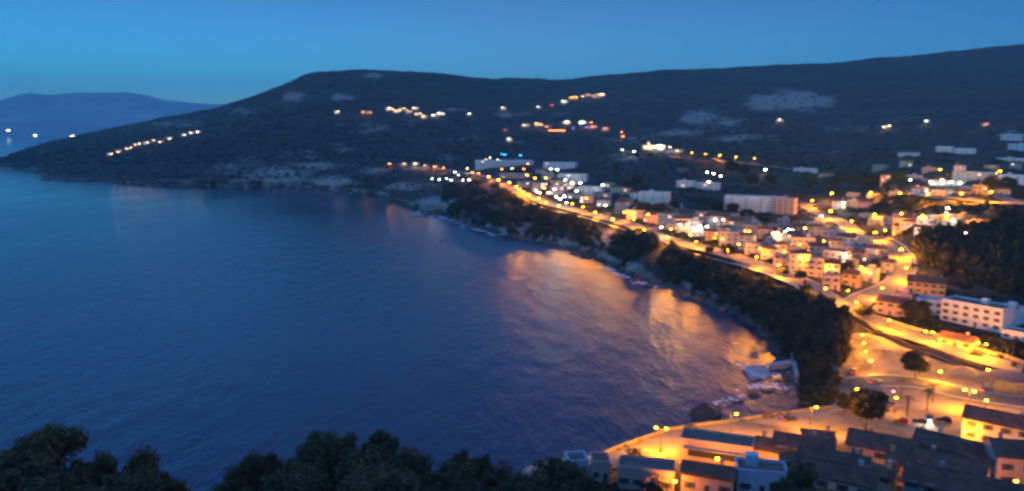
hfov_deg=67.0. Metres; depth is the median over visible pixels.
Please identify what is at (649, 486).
slope shrubs
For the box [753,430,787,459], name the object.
house
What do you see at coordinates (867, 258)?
house
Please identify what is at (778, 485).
tree
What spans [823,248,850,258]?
house
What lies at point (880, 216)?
house
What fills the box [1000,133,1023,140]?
apartment house
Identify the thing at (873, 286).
pavement
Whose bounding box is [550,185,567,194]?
house
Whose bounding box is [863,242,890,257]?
house
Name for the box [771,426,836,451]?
house
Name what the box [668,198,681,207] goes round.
tree
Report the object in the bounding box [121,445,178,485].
tree
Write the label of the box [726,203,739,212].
tree
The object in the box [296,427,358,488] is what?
tree
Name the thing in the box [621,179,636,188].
tree
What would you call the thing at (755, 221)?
house
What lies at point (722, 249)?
pavement
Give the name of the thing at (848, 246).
house
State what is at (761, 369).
slipway
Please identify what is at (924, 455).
house
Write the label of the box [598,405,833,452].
sea wall
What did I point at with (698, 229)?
house
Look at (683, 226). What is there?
house
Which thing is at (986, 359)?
road
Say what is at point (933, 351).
parapet wall
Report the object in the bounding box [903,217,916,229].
house
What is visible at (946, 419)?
car
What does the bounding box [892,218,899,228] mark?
house
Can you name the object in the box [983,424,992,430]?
window
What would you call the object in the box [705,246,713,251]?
tree
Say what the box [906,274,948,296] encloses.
house
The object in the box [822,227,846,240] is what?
house
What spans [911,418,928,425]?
car
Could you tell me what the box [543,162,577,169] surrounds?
apartment house
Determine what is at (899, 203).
pavement
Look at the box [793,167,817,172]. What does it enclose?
house
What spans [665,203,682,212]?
house
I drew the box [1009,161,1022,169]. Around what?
house
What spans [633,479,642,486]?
window
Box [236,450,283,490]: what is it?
tree
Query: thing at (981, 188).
house
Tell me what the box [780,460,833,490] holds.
tree
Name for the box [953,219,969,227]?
house
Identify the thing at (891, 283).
road
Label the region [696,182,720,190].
house
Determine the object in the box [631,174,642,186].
tree
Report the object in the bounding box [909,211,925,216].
house
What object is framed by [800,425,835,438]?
house
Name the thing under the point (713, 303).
shore rocks
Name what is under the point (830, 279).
house
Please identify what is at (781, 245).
house
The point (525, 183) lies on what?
house
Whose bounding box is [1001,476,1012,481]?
window
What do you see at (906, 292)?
house
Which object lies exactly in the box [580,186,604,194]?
apartment house
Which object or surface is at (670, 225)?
house
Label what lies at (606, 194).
house
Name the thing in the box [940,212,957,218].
house
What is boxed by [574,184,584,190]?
house
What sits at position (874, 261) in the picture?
tree
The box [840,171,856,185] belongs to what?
tree
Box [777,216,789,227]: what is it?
house
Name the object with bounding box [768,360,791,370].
quay
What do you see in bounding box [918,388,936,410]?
palm tree
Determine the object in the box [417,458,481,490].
tree
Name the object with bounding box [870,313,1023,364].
garden wall
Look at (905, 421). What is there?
car
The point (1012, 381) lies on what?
pavilion
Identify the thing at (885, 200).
road
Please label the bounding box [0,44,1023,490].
terrain
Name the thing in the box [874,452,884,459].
window
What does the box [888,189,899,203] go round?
house
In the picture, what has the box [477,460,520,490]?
tree
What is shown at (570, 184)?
house
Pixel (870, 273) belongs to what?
house
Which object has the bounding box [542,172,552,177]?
house
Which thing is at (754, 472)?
house
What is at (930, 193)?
pavement
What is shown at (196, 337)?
sea
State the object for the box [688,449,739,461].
window
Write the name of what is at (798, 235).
house
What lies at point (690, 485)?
window
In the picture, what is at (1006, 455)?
house
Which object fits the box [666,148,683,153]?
house
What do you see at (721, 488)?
window
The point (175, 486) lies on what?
tree
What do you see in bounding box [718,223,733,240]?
house
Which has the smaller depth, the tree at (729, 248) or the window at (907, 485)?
the window at (907, 485)
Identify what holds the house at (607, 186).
on the terrain
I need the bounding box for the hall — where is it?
[679,427,754,465]
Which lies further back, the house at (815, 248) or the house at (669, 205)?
the house at (669, 205)
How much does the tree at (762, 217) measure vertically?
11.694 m
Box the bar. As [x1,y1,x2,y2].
[549,129,564,131]
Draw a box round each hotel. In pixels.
[475,160,532,169]
[724,194,784,212]
[771,196,797,214]
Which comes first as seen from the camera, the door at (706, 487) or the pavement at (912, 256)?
the door at (706, 487)
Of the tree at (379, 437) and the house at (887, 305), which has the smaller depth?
the tree at (379, 437)
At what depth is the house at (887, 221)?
540.16 m
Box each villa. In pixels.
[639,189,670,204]
[642,145,665,149]
[936,146,953,152]
[954,148,976,153]
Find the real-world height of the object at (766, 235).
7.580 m
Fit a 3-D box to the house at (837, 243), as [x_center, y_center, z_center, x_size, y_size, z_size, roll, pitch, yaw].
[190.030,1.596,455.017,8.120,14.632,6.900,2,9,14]
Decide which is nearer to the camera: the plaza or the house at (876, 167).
the plaza
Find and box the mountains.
[0,92,224,136]
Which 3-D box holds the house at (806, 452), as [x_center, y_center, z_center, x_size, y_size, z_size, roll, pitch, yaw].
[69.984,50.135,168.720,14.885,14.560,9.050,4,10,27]
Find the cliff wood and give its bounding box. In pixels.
[440,181,855,406]
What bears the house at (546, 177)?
on the terrain
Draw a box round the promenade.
[608,407,839,467]
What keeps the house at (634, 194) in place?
on the terrain
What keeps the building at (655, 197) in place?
on the terrain
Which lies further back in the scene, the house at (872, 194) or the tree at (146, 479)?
the house at (872, 194)
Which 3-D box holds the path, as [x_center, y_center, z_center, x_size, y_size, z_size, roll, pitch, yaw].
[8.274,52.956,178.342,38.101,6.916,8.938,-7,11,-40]
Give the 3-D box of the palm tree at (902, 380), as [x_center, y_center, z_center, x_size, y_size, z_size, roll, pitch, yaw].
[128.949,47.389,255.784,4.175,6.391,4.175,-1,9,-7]
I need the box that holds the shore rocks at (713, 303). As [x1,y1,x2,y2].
[28,167,815,451]
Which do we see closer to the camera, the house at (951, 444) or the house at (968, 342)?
the house at (951, 444)
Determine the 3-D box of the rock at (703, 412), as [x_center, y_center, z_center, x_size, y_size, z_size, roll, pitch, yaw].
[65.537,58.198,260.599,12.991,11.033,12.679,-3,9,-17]
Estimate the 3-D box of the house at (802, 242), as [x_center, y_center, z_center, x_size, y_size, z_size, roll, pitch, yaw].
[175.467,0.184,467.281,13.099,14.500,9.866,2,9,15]
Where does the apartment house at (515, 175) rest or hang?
on the terrain
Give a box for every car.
[781,415,797,421]
[868,379,880,383]
[886,401,894,406]
[893,417,909,424]
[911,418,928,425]
[925,413,933,421]
[936,416,952,422]
[970,351,982,356]
[980,386,993,391]
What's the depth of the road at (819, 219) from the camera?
579.54 m
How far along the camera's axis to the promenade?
215.54 m
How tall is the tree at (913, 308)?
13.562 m
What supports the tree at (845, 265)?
on the terrain
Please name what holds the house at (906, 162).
on the terrain
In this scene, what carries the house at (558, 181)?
on the terrain
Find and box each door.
[603,473,607,482]
[704,485,709,490]
[759,485,764,490]
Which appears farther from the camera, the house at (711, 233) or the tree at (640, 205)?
the tree at (640, 205)
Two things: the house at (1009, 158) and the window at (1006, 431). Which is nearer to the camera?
the window at (1006, 431)
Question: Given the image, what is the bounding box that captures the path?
[521,455,589,474]
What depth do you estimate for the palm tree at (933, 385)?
247.79 m
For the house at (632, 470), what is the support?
on the terrain
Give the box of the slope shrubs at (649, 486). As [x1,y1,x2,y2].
[58,446,667,490]
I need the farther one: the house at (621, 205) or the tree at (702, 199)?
the house at (621, 205)
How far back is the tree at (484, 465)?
69.30 m
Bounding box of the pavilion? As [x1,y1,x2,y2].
[984,369,1023,392]
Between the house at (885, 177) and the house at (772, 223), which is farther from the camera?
the house at (885, 177)
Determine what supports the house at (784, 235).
on the terrain
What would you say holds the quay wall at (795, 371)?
on the terrain
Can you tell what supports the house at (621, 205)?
on the terrain
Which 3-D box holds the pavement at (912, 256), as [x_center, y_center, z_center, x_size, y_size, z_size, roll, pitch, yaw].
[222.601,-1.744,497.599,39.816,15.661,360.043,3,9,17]
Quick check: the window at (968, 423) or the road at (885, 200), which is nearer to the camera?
the window at (968, 423)
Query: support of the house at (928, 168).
on the terrain
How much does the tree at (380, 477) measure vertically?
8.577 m
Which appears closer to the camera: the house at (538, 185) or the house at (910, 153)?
the house at (538, 185)
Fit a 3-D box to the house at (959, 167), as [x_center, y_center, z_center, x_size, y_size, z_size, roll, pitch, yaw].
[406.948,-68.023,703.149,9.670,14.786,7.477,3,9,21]
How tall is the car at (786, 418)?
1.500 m
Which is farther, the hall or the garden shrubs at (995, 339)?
the garden shrubs at (995, 339)
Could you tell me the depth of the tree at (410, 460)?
63.57 m
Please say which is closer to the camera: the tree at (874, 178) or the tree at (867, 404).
the tree at (867, 404)
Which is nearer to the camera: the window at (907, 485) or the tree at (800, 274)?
the window at (907, 485)
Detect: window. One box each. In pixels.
[593,472,598,478]
[619,477,628,484]
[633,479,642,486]
[661,482,671,489]
[684,481,694,488]
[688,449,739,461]
[718,486,729,490]
[740,483,750,489]
[815,479,826,487]
[836,484,848,490]
[852,448,862,454]
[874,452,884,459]
[879,475,888,483]
[906,480,918,488]
[924,484,936,490]
[965,431,974,437]
[966,421,975,426]
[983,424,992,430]
[1000,428,1010,434]
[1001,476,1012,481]
[1002,463,1013,470]
[1018,431,1023,437]
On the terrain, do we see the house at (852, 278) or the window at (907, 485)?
the house at (852, 278)
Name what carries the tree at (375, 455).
on the terrain
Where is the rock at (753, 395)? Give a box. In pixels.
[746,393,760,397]
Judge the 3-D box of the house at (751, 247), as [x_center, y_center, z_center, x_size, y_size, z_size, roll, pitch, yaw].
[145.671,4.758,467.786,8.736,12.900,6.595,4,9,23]
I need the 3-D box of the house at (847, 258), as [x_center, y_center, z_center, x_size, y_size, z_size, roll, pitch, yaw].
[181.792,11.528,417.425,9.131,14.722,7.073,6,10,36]
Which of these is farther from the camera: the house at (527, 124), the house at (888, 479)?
the house at (527, 124)
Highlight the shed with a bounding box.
[564,450,588,475]
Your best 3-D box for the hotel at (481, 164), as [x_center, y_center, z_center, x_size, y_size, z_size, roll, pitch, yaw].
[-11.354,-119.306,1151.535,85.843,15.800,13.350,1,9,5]
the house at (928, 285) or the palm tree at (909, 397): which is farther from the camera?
the house at (928, 285)
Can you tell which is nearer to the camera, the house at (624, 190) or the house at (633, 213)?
the house at (633, 213)
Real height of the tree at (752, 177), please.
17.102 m
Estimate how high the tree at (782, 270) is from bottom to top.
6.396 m
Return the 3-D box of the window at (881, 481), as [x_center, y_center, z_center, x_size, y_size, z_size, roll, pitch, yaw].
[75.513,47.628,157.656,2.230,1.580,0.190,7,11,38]
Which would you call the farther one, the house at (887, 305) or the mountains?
the mountains
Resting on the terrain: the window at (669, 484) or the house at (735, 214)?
the house at (735, 214)
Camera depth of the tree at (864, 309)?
327.19 m
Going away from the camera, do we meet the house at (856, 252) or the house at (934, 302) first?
the house at (934, 302)
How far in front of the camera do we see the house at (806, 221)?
550.51 m
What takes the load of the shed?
on the terrain
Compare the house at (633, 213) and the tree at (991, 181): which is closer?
the tree at (991, 181)
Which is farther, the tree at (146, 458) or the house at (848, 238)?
the house at (848, 238)
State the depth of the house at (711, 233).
526.95 m
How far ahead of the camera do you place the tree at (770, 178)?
824.57 m
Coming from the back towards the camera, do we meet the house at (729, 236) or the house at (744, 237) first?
the house at (729, 236)
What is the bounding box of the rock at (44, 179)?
[40,178,52,180]
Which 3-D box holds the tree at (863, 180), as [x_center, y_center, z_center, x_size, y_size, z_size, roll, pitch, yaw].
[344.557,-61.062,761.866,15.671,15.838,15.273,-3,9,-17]
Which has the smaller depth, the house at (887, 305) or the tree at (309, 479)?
the tree at (309, 479)
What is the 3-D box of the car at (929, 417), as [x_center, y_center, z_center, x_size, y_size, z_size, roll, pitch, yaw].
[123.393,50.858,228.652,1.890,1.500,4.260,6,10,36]
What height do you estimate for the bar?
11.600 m
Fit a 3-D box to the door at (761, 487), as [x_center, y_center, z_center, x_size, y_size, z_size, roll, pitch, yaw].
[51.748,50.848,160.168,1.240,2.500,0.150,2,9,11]
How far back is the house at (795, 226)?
534.90 m
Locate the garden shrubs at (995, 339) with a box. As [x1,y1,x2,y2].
[530,135,1023,359]
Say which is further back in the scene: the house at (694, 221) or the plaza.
the house at (694, 221)
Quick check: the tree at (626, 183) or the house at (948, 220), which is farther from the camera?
the tree at (626, 183)
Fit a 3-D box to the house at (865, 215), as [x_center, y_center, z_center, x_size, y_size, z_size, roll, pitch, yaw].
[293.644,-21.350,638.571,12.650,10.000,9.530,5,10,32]
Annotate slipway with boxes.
[743,365,770,380]
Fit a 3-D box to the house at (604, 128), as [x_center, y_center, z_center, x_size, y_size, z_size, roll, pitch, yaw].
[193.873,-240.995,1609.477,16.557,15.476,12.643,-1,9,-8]
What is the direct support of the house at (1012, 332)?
on the terrain
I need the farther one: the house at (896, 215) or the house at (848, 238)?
the house at (896, 215)
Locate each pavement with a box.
[391,164,983,371]
[394,163,1023,363]
[797,206,890,304]
[806,204,917,309]
[807,198,972,212]
[813,190,1023,203]
[846,374,1022,397]
[857,385,1023,407]
[913,179,1008,201]
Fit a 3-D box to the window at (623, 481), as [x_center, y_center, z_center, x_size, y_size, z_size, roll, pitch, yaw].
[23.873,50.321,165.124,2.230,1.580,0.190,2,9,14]
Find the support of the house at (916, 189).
on the terrain
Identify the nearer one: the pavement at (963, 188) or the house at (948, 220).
the house at (948, 220)
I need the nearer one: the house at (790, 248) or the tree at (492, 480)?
the tree at (492, 480)
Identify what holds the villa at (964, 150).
on the terrain
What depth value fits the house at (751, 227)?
533.19 m
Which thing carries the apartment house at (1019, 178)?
on the terrain
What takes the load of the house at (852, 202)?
on the terrain
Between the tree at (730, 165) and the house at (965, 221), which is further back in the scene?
the tree at (730, 165)
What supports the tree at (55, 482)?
on the terrain
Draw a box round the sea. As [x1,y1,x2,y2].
[0,137,806,490]
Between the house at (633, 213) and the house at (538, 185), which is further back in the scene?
the house at (538, 185)
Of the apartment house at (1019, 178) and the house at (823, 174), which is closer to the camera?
the apartment house at (1019, 178)
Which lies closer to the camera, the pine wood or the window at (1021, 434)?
the window at (1021, 434)
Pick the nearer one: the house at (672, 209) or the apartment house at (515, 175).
the house at (672, 209)
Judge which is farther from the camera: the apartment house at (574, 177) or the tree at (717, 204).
the apartment house at (574, 177)
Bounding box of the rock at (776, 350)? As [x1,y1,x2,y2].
[770,345,785,355]
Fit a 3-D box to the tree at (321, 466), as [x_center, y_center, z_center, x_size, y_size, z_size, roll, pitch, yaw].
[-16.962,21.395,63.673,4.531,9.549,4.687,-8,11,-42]
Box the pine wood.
[908,203,1023,295]
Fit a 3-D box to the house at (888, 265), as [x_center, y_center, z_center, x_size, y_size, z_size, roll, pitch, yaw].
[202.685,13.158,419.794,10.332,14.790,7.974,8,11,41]
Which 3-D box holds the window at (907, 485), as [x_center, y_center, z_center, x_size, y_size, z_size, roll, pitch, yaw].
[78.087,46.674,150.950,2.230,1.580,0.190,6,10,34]
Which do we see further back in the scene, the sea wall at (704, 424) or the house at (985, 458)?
the sea wall at (704, 424)
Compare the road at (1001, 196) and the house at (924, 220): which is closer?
the house at (924, 220)
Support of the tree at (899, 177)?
on the terrain
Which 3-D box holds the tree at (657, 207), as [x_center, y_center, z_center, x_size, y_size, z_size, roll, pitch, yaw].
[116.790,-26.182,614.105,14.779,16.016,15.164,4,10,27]
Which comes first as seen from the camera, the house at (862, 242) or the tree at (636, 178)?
the house at (862, 242)
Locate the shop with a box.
[929,180,965,185]
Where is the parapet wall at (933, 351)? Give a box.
[853,315,987,371]
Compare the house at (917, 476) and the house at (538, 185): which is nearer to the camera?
the house at (917, 476)
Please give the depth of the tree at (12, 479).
57.51 m
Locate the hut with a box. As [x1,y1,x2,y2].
[589,452,610,482]
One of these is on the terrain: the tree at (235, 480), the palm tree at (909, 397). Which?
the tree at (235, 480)
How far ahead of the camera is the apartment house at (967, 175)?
635.73 m
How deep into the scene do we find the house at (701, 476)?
160.99 m
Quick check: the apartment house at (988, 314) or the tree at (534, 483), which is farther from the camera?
the apartment house at (988, 314)
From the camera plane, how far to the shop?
635.79 m
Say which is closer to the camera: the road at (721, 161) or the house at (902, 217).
the house at (902, 217)
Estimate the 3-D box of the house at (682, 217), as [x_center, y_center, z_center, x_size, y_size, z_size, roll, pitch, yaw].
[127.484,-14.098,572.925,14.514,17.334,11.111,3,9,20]
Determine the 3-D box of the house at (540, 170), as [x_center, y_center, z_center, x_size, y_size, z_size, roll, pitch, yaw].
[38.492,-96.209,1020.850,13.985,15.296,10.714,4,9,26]
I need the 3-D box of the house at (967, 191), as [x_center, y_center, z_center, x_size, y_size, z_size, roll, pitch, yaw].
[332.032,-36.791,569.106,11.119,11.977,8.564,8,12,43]
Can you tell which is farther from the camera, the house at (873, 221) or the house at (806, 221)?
the house at (873, 221)
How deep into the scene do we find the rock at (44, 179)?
1475.37 m
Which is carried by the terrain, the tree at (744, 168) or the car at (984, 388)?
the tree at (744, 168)
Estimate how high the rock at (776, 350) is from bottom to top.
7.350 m
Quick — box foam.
[337,190,789,404]
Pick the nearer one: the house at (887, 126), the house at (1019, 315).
the house at (1019, 315)
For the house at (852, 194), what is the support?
on the terrain
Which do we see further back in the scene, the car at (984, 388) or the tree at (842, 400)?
the car at (984, 388)
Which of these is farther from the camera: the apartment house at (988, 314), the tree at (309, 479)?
the apartment house at (988, 314)
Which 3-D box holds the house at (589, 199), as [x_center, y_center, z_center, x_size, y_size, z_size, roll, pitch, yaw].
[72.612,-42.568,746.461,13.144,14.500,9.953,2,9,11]
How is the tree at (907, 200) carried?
on the terrain
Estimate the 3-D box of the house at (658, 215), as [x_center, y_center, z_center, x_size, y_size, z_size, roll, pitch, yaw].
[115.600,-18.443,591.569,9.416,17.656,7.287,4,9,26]
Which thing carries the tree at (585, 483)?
on the terrain
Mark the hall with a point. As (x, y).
(704, 445)
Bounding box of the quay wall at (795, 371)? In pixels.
[790,353,798,382]
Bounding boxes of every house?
[500,173,530,178]
[517,180,531,187]
[522,122,529,126]
[532,179,547,190]
[535,167,546,173]
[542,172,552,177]
[543,124,551,127]
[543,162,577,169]
[543,175,556,180]
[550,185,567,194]
[552,177,563,184]
[558,173,587,182]
[564,181,577,188]
[564,190,581,198]
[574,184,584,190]
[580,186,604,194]
[580,194,594,202]
[593,191,611,199]
[597,196,610,206]
[601,126,609,130]
[602,183,615,189]
[610,185,622,192]
[615,198,628,212]
[617,454,675,490]
[618,197,633,205]
[620,187,630,194]
[626,207,645,219]
[630,190,638,198]
[642,211,658,222]
[656,210,669,224]
[658,212,679,225]
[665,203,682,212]
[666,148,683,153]
[666,206,676,212]
[667,223,673,228]
[673,214,694,229]
[675,219,687,231]
[676,179,695,187]
[677,167,688,171]
[678,208,700,214]
[679,455,736,490]
[688,218,701,234]
[690,223,703,236]
[695,211,714,224]
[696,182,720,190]
[705,226,718,240]
[706,210,730,228]
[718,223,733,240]
[719,229,738,246]
[724,216,744,227]
[729,228,745,232]
[731,213,739,216]
[735,451,786,490]
[738,232,756,249]
[741,213,755,223]
[742,223,761,233]
[745,242,760,254]
[752,219,765,225]
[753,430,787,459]
[757,225,773,238]
[761,245,777,259]
[763,236,776,245]
[766,219,777,227]
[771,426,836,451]
[772,241,787,250]
[773,228,782,240]
[774,250,788,265]
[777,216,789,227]
[777,445,809,476]
[779,228,802,243]
[788,246,801,250]
[789,231,805,245]
[789,249,811,270]
[791,222,805,230]
[791,233,814,248]
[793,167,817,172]
[795,440,872,465]
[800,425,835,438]
[801,217,815,226]
[807,222,823,235]
[807,242,828,256]
[807,256,828,277]
[809,452,882,490]
[818,171,833,177]
[821,270,840,290]
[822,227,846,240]
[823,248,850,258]
[824,256,840,272]
[828,236,843,248]
[832,198,845,208]
[836,231,860,244]
[840,253,858,269]
[841,267,862,288]
[842,245,853,249]
[844,424,919,464]
[846,192,860,196]
[846,198,857,208]
[847,248,867,265]
[853,237,873,249]
[857,199,873,208]
[859,213,876,218]
[859,264,879,283]
[860,254,877,265]
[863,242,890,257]
[863,454,899,490]
[865,249,877,253]
[866,191,881,197]
[867,216,880,224]
[872,164,888,171]
[875,255,897,272]
[875,294,910,316]
[876,214,891,219]
[880,173,891,186]
[882,216,892,230]
[883,124,891,128]
[884,445,910,485]
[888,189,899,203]
[892,211,905,217]
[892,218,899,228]
[893,223,899,235]
[893,287,914,299]
[898,150,919,156]
[899,159,913,167]
[899,214,919,232]
[900,458,1023,490]
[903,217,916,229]
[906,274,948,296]
[907,173,922,179]
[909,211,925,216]
[909,444,992,476]
[911,185,928,193]
[911,427,984,459]
[914,224,930,235]
[916,295,944,315]
[917,215,936,224]
[921,165,937,173]
[931,189,947,195]
[936,214,956,225]
[937,329,980,350]
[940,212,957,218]
[940,295,1015,332]
[952,171,996,180]
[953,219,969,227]
[954,162,965,170]
[954,187,972,194]
[958,212,976,221]
[961,403,1023,441]
[963,441,993,476]
[971,218,989,221]
[972,182,991,194]
[975,215,988,218]
[979,432,1023,484]
[980,122,989,125]
[984,165,998,170]
[994,187,1011,194]
[996,156,1023,162]
[998,172,1023,184]
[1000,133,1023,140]
[1001,326,1023,341]
[1005,301,1023,325]
[1008,142,1023,150]
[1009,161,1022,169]
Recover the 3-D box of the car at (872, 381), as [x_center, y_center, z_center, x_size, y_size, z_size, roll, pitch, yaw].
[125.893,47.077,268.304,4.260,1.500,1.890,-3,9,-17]
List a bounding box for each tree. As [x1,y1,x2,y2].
[0,420,96,490]
[0,447,46,490]
[18,468,111,490]
[66,450,118,490]
[101,463,164,490]
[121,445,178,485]
[159,479,190,490]
[210,463,257,490]
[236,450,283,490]
[258,461,331,490]
[280,444,334,490]
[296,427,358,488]
[324,443,390,490]
[334,459,422,490]
[360,429,399,459]
[387,443,435,480]
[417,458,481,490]
[449,449,478,481]
[472,453,497,487]
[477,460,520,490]
[492,470,551,490]
[528,456,585,490]
[567,474,609,490]
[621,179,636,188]
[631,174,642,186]
[635,201,650,210]
[649,203,667,211]
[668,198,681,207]
[673,232,682,237]
[696,195,708,204]
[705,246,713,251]
[710,199,724,211]
[720,243,735,257]
[724,160,737,175]
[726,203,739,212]
[736,164,750,178]
[738,209,753,215]
[745,173,760,187]
[757,212,769,225]
[763,173,777,186]
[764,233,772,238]
[768,479,796,490]
[777,267,789,273]
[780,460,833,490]
[793,270,806,279]
[804,178,818,188]
[824,175,839,183]
[834,392,851,412]
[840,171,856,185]
[841,261,853,268]
[846,386,892,429]
[854,176,869,188]
[854,303,872,318]
[867,174,880,186]
[867,259,882,268]
[889,171,909,186]
[897,195,916,210]
[897,379,907,394]
[899,299,934,325]
[899,348,932,377]
[900,395,915,416]
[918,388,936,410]
[927,383,940,402]
[981,174,1003,193]
[1000,176,1019,186]
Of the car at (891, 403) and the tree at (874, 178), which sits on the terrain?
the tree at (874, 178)
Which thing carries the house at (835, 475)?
on the terrain
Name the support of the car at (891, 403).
on the plaza
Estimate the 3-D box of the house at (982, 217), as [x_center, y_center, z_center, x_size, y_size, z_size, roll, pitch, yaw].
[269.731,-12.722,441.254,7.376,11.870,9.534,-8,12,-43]
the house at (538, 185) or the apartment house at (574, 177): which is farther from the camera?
the apartment house at (574, 177)
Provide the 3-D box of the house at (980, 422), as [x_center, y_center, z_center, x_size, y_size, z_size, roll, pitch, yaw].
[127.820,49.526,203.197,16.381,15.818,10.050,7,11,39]
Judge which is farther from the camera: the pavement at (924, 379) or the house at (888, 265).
the house at (888, 265)
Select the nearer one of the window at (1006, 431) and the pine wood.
the window at (1006, 431)
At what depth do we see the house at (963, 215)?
445.73 m
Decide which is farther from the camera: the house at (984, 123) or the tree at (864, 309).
the house at (984, 123)
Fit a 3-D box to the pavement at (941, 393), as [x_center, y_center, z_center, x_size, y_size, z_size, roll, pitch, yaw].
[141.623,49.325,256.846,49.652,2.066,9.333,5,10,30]
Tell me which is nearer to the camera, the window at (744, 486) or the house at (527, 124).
the window at (744, 486)
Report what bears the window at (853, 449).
in the house at (875, 445)
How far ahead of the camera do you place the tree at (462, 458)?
67.36 m
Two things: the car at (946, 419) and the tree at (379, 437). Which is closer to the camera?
the tree at (379, 437)
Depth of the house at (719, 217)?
568.86 m
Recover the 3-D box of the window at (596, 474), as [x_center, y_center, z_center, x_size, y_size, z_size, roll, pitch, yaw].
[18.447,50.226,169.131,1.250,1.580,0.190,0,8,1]
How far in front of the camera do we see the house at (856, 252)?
430.28 m
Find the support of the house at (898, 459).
on the terrain
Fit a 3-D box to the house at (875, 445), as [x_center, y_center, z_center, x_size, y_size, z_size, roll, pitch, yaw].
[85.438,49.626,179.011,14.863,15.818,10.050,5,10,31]
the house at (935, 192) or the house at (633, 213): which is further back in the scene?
the house at (633, 213)
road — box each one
[396,164,1023,371]
[622,151,812,172]
[646,217,827,235]
[797,205,913,309]
[800,192,1023,208]
[848,376,1023,405]
[910,178,1023,202]
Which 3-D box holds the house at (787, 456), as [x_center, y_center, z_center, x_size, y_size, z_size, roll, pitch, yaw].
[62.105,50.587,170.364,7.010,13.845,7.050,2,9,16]
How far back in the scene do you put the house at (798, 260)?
408.21 m
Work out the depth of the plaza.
261.20 m
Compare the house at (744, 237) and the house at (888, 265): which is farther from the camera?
the house at (744, 237)
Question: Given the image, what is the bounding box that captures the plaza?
[834,332,1023,437]
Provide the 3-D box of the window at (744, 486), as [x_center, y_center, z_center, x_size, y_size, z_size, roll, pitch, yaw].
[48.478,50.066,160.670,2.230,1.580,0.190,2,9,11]
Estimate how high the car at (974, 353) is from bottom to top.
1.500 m
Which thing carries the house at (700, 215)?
on the terrain
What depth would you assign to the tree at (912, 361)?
270.68 m
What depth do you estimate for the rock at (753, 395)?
278.53 m
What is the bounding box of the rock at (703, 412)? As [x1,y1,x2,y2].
[688,402,722,421]
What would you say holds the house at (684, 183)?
on the terrain
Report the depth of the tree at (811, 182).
795.94 m
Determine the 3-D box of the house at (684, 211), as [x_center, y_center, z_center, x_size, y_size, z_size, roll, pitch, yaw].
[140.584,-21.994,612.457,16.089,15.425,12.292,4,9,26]
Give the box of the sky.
[0,0,1023,103]
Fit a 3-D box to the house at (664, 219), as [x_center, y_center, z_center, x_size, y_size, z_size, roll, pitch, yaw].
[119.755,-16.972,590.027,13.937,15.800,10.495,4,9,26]
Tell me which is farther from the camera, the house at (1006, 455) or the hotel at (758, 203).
the hotel at (758, 203)
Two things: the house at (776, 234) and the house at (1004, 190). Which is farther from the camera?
the house at (1004, 190)
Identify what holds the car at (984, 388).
on the plaza
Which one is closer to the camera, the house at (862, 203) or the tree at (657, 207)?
the tree at (657, 207)
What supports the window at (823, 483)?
in the house at (835, 475)
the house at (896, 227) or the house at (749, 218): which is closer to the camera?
the house at (896, 227)
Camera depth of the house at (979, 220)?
431.87 m
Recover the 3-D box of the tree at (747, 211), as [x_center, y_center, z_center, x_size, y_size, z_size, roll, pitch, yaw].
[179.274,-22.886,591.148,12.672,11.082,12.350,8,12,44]
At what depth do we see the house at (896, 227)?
483.14 m
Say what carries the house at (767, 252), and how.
on the terrain
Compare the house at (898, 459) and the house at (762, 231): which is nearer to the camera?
the house at (898, 459)
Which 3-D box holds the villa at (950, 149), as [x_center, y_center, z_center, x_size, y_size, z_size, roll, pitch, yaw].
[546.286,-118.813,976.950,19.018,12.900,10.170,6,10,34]
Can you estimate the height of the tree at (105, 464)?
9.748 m
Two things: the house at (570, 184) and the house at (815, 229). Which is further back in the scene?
the house at (570, 184)
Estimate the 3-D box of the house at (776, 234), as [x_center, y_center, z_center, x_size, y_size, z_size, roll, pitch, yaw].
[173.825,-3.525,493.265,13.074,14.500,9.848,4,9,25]
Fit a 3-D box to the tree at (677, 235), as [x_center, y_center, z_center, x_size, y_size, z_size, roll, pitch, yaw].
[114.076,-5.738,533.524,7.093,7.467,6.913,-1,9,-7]
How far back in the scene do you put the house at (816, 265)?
393.23 m
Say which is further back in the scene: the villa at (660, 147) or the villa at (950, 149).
the villa at (660, 147)
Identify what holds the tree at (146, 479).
on the terrain
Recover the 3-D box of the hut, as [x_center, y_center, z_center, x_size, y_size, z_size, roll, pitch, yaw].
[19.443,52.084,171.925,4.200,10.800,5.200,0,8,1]
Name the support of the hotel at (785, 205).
on the terrain
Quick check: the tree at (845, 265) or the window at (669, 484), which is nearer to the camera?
the window at (669, 484)
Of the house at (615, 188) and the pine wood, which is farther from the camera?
the house at (615, 188)
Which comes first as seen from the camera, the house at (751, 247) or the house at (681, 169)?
the house at (751, 247)
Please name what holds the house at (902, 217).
on the terrain
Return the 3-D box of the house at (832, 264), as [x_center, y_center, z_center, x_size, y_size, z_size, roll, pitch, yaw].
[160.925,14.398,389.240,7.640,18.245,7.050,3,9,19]
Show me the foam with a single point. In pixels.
(715, 402)
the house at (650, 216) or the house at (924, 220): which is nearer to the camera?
the house at (924, 220)
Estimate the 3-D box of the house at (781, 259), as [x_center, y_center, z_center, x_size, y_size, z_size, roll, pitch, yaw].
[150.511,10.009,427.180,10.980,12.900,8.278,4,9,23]

